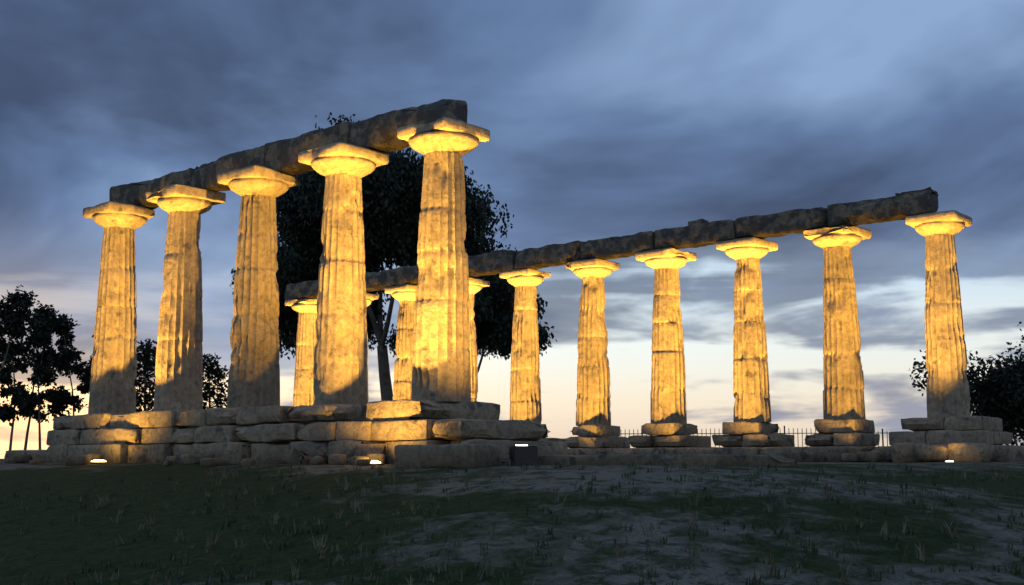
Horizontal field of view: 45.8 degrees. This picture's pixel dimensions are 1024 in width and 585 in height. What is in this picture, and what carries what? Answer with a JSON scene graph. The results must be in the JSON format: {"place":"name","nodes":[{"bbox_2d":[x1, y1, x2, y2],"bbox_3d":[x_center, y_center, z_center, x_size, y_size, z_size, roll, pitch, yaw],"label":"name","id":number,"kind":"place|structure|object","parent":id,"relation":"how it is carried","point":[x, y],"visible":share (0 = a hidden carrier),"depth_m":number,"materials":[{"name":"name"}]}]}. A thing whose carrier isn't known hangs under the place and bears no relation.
{"place":"outdoors","nodes":[
{"label":"outdoors","id":0,"kind":"place"},
{"bbox_2d":[0,459,1023,584],"bbox_3d":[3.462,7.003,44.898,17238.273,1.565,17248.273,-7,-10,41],"label":"ground","id":1,"kind":"structure","parent":0,"point":[518,530],"depth_m":13.69,"materials":[{"name":"green plant"}]},
{"bbox_2d":[0,308,38,449],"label":"sparse tree","id":2,"kind":"object","parent":1,"relation":"on","point":[9,412],"visible":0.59,"depth_m":46.91,"materials":[{"name":"green plant"}]},
{"bbox_2d":[0,285,44,399],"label":"sparse tree","id":3,"kind":"object","parent":1,"relation":"on","point":[20,303],"visible":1,"depth_m":46.42,"materials":[{"name":"green plant"}]},
{"bbox_2d":[4,450,46,460],"bbox_3d":[-15.520,5.363,39.645,1.911,0.452,0.831,-2,-8,12],"label":"loose block","id":4,"kind":"object","parent":1,"relation":"on","point":[36,454],"depth_m":39.28,"materials":[{"name":"stone"}]},
{"bbox_2d":[16,303,56,449],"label":"sparse tree","id":5,"kind":"object","parent":1,"relation":"on","point":[32,375],"visible":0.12,"depth_m":54.63,"materials":[{"name":"green plant"}]},
{"bbox_2d":[15,306,71,449],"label":"sparse tree","id":6,"kind":"object","parent":1,"relation":"on","point":[39,338],"visible":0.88,"depth_m":49.88,"materials":[{"name":"green plant"}]},
{"bbox_2d":[44,313,91,420],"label":"sparse tree","id":7,"kind":"object","parent":1,"relation":"on","point":[62,328],"visible":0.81,"depth_m":51.45,"materials":[{"name":"green plant"}]},
{"bbox_2d":[70,335,93,412],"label":"sparse tree","id":8,"kind":"object","parent":1,"relation":"on","point":[78,406],"visible":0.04,"depth_m":57.77,"materials":[{"name":"green plant"}]},
{"bbox_2d":[90,460,108,463],"bbox_3d":[-9.239,3.846,27.099,0.459,0.225,0.459,-7,-10,41],"label":"ground uplight","id":9,"kind":"object","parent":1,"relation":"on","point":[97,461],"visible":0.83,"depth_m":26.96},
{"bbox_2d":[134,338,156,411],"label":"cone tree","id":10,"kind":"object","parent":1,"relation":"on","point":[146,356],"visible":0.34,"depth_m":51.81,"materials":[{"name":"green plant"}]},
{"bbox_2d":[5,451,385,466],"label":"stone blocks","id":11,"kind":"structure","parent":1,"relation":"on","point":[302,458],"depth_m":23.26,"materials":[{"name":"stone"}]},
{"bbox_2d":[202,353,228,408],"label":"tree","id":12,"kind":"object","parent":1,"relation":"on","point":[209,392],"visible":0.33,"depth_m":55.86,"materials":[{"name":"green plant"}]},
{"bbox_2d":[44,399,567,463],"bbox_3d":[-5.306,3.152,26.310,14.531,1.274,2.955,-7,-10,41],"label":"foundation row","id":13,"kind":"object","parent":1,"relation":"on","point":[274,435],"visible":0.83,"depth_m":24.00,"materials":[{"name":"stone"}]},
{"bbox_2d":[83,201,154,413],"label":"column","id":14,"kind":"structure","parent":13,"relation":"on","point":[113,373],"depth_m":30.57,"materials":[{"name":"stone"}]},
{"bbox_2d":[109,99,467,209],"bbox_3d":[-5.695,-2.963,28.016,12.497,0.782,0.731,-7,-10,41],"label":"architrave row","id":15,"kind":"object","parent":14,"relation":"on","point":[378,132],"visible":0.63,"depth_m":26.83,"materials":[{"name":"stone"}]},
{"bbox_2d":[145,184,225,410],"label":"column","id":16,"kind":"structure","parent":13,"relation":"on","point":[179,370],"depth_m":28.67,"materials":[{"name":"stone"}]},
{"bbox_2d":[217,165,298,407],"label":"column","id":17,"kind":"structure","parent":13,"relation":"on","point":[254,376],"depth_m":26.77,"materials":[{"name":"stone"}]},
{"bbox_2d":[298,142,388,404],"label":"column","id":18,"kind":"structure","parent":13,"relation":"on","point":[340,359],"depth_m":24.83,"materials":[{"name":"stone"}]},
{"bbox_2d":[397,117,489,401],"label":"column","id":19,"kind":"structure","parent":13,"relation":"on","point":[441,365],"depth_m":22.94,"materials":[{"name":"stone"}]},
{"bbox_2d":[229,236,390,359],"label":"eucalyptus tree","id":20,"kind":"object","parent":1,"relation":"on","point":[295,265],"visible":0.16,"depth_m":62.67,"materials":[{"name":"green plant"}]},
{"bbox_2d":[366,460,384,465],"bbox_3d":[-2.437,3.023,21.034,0.459,0.225,0.459,-7,-10,41],"label":"ground uplight","id":21,"kind":"object","parent":1,"relation":"on","point":[373,462],"visible":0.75,"depth_m":20.89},
{"bbox_2d":[276,112,516,400],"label":"eucalyptus tree","id":22,"kind":"object","parent":1,"relation":"on","point":[391,194],"visible":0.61,"depth_m":60.48,"materials":[{"name":"green plant"}]},
{"bbox_2d":[394,444,500,468],"bbox_3d":[-1.032,2.638,19.418,1.525,0.429,0.920,-6,-10,35],"label":"loose block","id":23,"kind":"object","parent":1,"relation":"on","point":[464,456],"depth_m":19.04,"materials":[{"name":"stone"}]},
{"bbox_2d":[383,274,556,371],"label":"eucalyptus tree","id":24,"kind":"object","parent":1,"relation":"on","point":[493,308],"visible":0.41,"depth_m":59.34,"materials":[{"name":"green plant"}]},
{"bbox_2d":[0,458,1023,584],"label":"grass tufts","id":25,"kind":"object","parent":1,"relation":"on","point":[486,572],"visible":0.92,"depth_m":13.19,"materials":[{"name":"green plant"}]},
{"bbox_2d":[508,445,538,465],"bbox_3d":[0.180,2.571,19.133,0.460,0.338,0.300,3,-8,-18],"label":"box floodlight","id":26,"kind":"object","parent":1,"relation":"on","point":[519,455],"visible":0.8,"depth_m":19.02,"materials":[{"name":"black metal"}]},
{"bbox_2d":[500,454,796,465],"bbox_3d":[1.905,2.898,19.882,4.848,0.483,2.795,-7,-10,41],"label":"foundation row","id":27,"kind":"object","parent":1,"relation":"on","point":[703,460],"visible":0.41,"depth_m":18.25,"materials":[{"name":"stone"}]},
{"bbox_2d":[538,416,1023,462],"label":"foundation row","id":28,"kind":"object","parent":1,"relation":"on","point":[962,439],"visible":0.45,"depth_m":32.77,"materials":[{"name":"stone"}]},
{"bbox_2d":[285,298,317,405],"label":"column","id":29,"kind":"structure","parent":28,"relation":"on","point":[306,339],"depth_m":48.76,"materials":[{"name":"stone"}]},
{"bbox_2d":[366,293,378,400],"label":"column","id":30,"kind":"structure","parent":28,"relation":"on","point":[370,297],"depth_m":47.19,"materials":[{"name":"stone"}]},
{"bbox_2d":[384,284,417,399],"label":"column","id":31,"kind":"structure","parent":28,"relation":"on","point":[404,295],"depth_m":44.96,"materials":[{"name":"stone"}]},
{"bbox_2d":[285,187,938,299],"bbox_3d":[1.053,-1.236,40.848,27.016,0.847,0.760,-7,-10,41],"label":"architrave row","id":32,"kind":"object","parent":31,"relation":"on","point":[704,233],"visible":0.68,"depth_m":36.86,"materials":[{"name":"stone"}]},
{"bbox_2d":[468,277,489,400],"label":"column","id":33,"kind":"structure","parent":28,"relation":"on","point":[476,286],"depth_m":43.19,"materials":[{"name":"stone"}]},
{"bbox_2d":[499,268,550,423],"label":"column","id":34,"kind":"structure","parent":28,"relation":"on","point":[525,392],"depth_m":41.11,"materials":[{"name":"stone"}]},
{"bbox_2d":[565,258,619,425],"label":"column","id":35,"kind":"structure","parent":28,"relation":"on","point":[593,404],"depth_m":39.17,"materials":[{"name":"stone"}]},
{"bbox_2d":[635,248,696,423],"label":"column","id":36,"kind":"structure","parent":28,"relation":"on","point":[668,391],"depth_m":37.29,"materials":[{"name":"stone"}]},
{"bbox_2d":[716,237,777,421],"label":"column","id":37,"kind":"structure","parent":28,"relation":"on","point":[751,395],"depth_m":35.41,"materials":[{"name":"stone"}]},
{"bbox_2d":[803,225,870,419],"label":"column","id":38,"kind":"structure","parent":28,"relation":"on","point":[843,393],"depth_m":33.49,"materials":[{"name":"stone"}]},
{"bbox_2d":[905,210,971,416],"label":"column","id":39,"kind":"structure","parent":28,"relation":"on","point":[947,391],"depth_m":31.61,"materials":[{"name":"stone"}]},
{"bbox_2d":[620,426,1020,447],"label":"fence","id":40,"kind":"object","parent":1,"relation":"on","point":[710,433],"visible":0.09,"depth_m":62.01,"materials":[{"name":"metal"}]},
{"bbox_2d":[909,349,1023,445],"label":"bush","id":41,"kind":"object","parent":1,"relation":"on","point":[998,392],"visible":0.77,"depth_m":45.39,"materials":[{"name":"green plant"}]},
{"bbox_2d":[993,321,1023,366],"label":"tree","id":42,"kind":"object","parent":1,"relation":"on","point":[1020,349],"visible":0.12,"depth_m":50.05,"materials":[{"name":"green plant"}]},
{"bbox_2d":[0,0,1023,458],"label":"sky","id":43,"kind":"structure","parent":0,"point":[603,118],"materials":[{"name":"blue"}]}
]}

